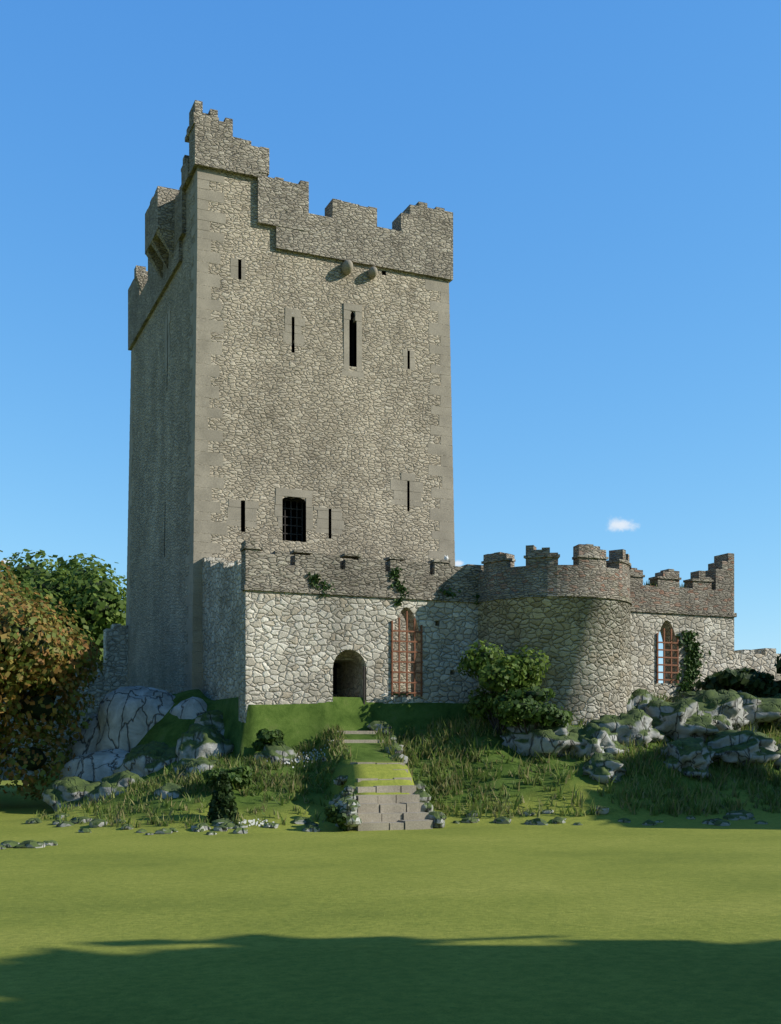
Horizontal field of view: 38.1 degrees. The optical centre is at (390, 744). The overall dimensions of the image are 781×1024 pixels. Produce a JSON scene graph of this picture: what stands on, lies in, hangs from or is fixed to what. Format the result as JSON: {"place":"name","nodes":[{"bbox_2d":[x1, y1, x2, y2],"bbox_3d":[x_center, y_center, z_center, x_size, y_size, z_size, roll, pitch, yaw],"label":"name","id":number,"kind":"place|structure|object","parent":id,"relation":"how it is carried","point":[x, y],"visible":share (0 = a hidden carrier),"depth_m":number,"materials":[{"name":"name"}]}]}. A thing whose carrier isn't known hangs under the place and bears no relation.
{"place":"outdoors","nodes":[
{"label":"outdoors","id":0,"kind":"place"},
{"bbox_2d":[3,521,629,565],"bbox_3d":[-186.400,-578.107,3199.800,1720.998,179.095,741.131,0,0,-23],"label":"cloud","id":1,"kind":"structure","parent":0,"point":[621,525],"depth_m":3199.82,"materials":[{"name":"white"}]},
{"bbox_2d":[0,689,780,1023],"bbox_3d":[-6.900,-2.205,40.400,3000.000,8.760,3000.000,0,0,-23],"label":"terrain","id":2,"kind":"structure","parent":0,"point":[600,919],"depth_m":12.76,"materials":[{"name":"green plant"}]},
{"bbox_2d":[0,550,105,800],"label":"hawthorn","id":3,"kind":"object","parent":2,"relation":"on","point":[25,669],"depth_m":36.91,"materials":[{"name":"green plant"}]},
{"bbox_2d":[0,549,126,662],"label":"tree","id":4,"kind":"object","parent":2,"relation":"on","point":[71,595],"depth_m":67.15,"materials":[{"name":"green plant"}]},
{"bbox_2d":[206,771,239,823],"bbox_3d":[-4.258,1.381,28.708,0.936,1.412,0.926,0,0,-23],"label":"topiary","id":5,"kind":"object","parent":2,"relation":"on","point":[223,793],"depth_m":28.50,"materials":[{"name":"green plant"}]},
{"bbox_2d":[202,765,252,787],"bbox_3d":[-4.491,0.928,31.061,1.506,0.681,1.094,0,0,-23],"label":"shrub","id":6,"kind":"object","parent":2,"relation":"on","point":[240,775],"visible":0.73,"depth_m":31.01,"materials":[{"name":"green plant"}]},
{"bbox_2d":[251,728,285,751],"bbox_3d":[-3.636,-0.096,34.075,1.044,0.764,0.942,0,0,-23],"label":"shrub","id":7,"kind":"object","parent":2,"relation":"on","point":[272,737],"visible":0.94,"depth_m":33.96,"materials":[{"name":"green plant"}]},
{"bbox_2d":[232,736,339,826],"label":"white flowers","id":8,"kind":"object","parent":2,"relation":"on","point":[249,821],"visible":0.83,"depth_m":33.53,"materials":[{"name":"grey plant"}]},
{"bbox_2d":[128,237,453,693],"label":"tower","id":9,"kind":"structure","parent":2,"relation":"on","point":[308,415],"depth_m":42.62,"materials":[{"name":"grey stone"}]},
{"bbox_2d":[128,100,452,350],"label":"tower battlements","id":10,"kind":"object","parent":9,"relation":"on","point":[259,207],"depth_m":42.28,"materials":[{"name":"grey stone"}]},
{"bbox_2d":[126,169,454,692],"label":"quoins","id":11,"kind":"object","parent":9,"relation":"attached to","point":[198,493],"depth_m":40.80,"materials":[{"name":"grey stone"}]},
{"bbox_2d":[282,499,302,541],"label":"tower window bars","id":12,"kind":"object","parent":9,"relation":"in","point":[291,517],"visible":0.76,"depth_m":42.02,"materials":[{"name":"black metal"}]},
{"bbox_2d":[341,260,377,278],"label":"corbels","id":13,"kind":"object","parent":9,"relation":"attached to","point":[347,267],"visible":1,"depth_m":42.42,"materials":[{"name":"stone"}]},
{"bbox_2d":[323,804,348,830],"bbox_3d":[-1.268,1.813,27.777,0.748,0.676,0.631,0,0,-23],"label":"shrub","id":14,"kind":"object","parent":2,"relation":"on","point":[333,814],"visible":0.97,"depth_m":27.66,"materials":[{"name":"green plant"}]},
{"bbox_2d":[363,666,364,704],"bbox_3d":[-0.846,-1.400,36.267,0.050,2.200,0.060,0,0,-23],"label":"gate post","id":15,"kind":"object","parent":2,"relation":"on","point":[364,684],"visible":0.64,"depth_m":36.24,"materials":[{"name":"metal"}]},
{"bbox_2d":[333,694,432,830],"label":"steps","id":16,"kind":"structure","parent":2,"relation":"on","point":[391,812],"depth_m":29.04,"materials":[{"name":"stone"}]},
{"bbox_2d":[0,686,780,849],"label":"rocks","id":17,"kind":"object","parent":2,"relation":"on","point":[110,756],"visible":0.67,"depth_m":35.31,"materials":[{"name":"stone"}]},
{"bbox_2d":[0,557,780,780],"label":"bawn walls","id":18,"kind":"structure","parent":2,"relation":"on","point":[221,582],"depth_m":39.21,"materials":[{"name":"grey stone"}]},
{"bbox_2d":[308,567,710,692],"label":"ivy","id":19,"kind":"object","parent":18,"relation":"attached to","point":[688,684],"visible":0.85,"depth_m":41.14,"materials":[{"name":"green plant"}]},
{"bbox_2d":[391,611,678,696],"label":"window grilles","id":20,"kind":"object","parent":18,"relation":"attached to","point":[421,662],"depth_m":36.91,"materials":[{"name":"metal"}]},
{"bbox_2d":[33,579,780,828],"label":"rank grass","id":21,"kind":"structure","parent":2,"relation":"on","point":[757,772],"depth_m":32.67,"materials":[{"name":"green plant"}]},
{"bbox_2d":[457,640,550,734],"bbox_3d":[3.601,-1.766,35.850,2.697,3.132,2.762,0,0,-23],"label":"elder","id":22,"kind":"object","parent":2,"relation":"on","point":[502,665],"depth_m":35.59,"materials":[{"name":"green plant"}]},
{"bbox_2d":[487,686,574,733],"bbox_3d":[4.381,-0.751,34.889,2.946,2.092,2.436,0,0,-23],"label":"bush","id":23,"kind":"object","parent":2,"relation":"on","point":[516,696],"depth_m":34.29,"materials":[{"name":"green plant"}]},
{"bbox_2d":[477,597,631,724],"bbox_3d":[6.030,-1.625,37.682,5.720,6.450,2.860,0,0,-23],"label":"bastion","id":24,"kind":"object","parent":2,"relation":"on","point":[583,644],"visible":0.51,"depth_m":36.44,"materials":[{"name":"grey stone"}]},
{"bbox_2d":[695,667,780,697],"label":"bush","id":25,"kind":"object","parent":2,"relation":"on","point":[745,679],"depth_m":40.03,"materials":[{"name":"green plant"}]},
{"bbox_2d":[0,0,780,682],"label":"sky","id":26,"kind":"structure","parent":0,"point":[608,172],"materials":[{"name":"blue"}]},
{"bbox_2d":[239,589,733,722],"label":"curtain wall","id":27,"kind":"structure","parent":0,"point":[292,646],"depth_m":36.44,"materials":[{"name":"grey stone"}]},
{"bbox_2d":[240,540,736,616],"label":"bawn parapets","id":28,"kind":"object","parent":27,"relation":"on","point":[591,571],"visible":0.93,"depth_m":36.71,"materials":[{"name":"grey stone"}]},
{"bbox_2d":[774,654,780,693],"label":"bush","id":29,"kind":"object","parent":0,"point":[778,667],"depth_m":40.31,"materials":[{"name":"green plant"}]}
]}

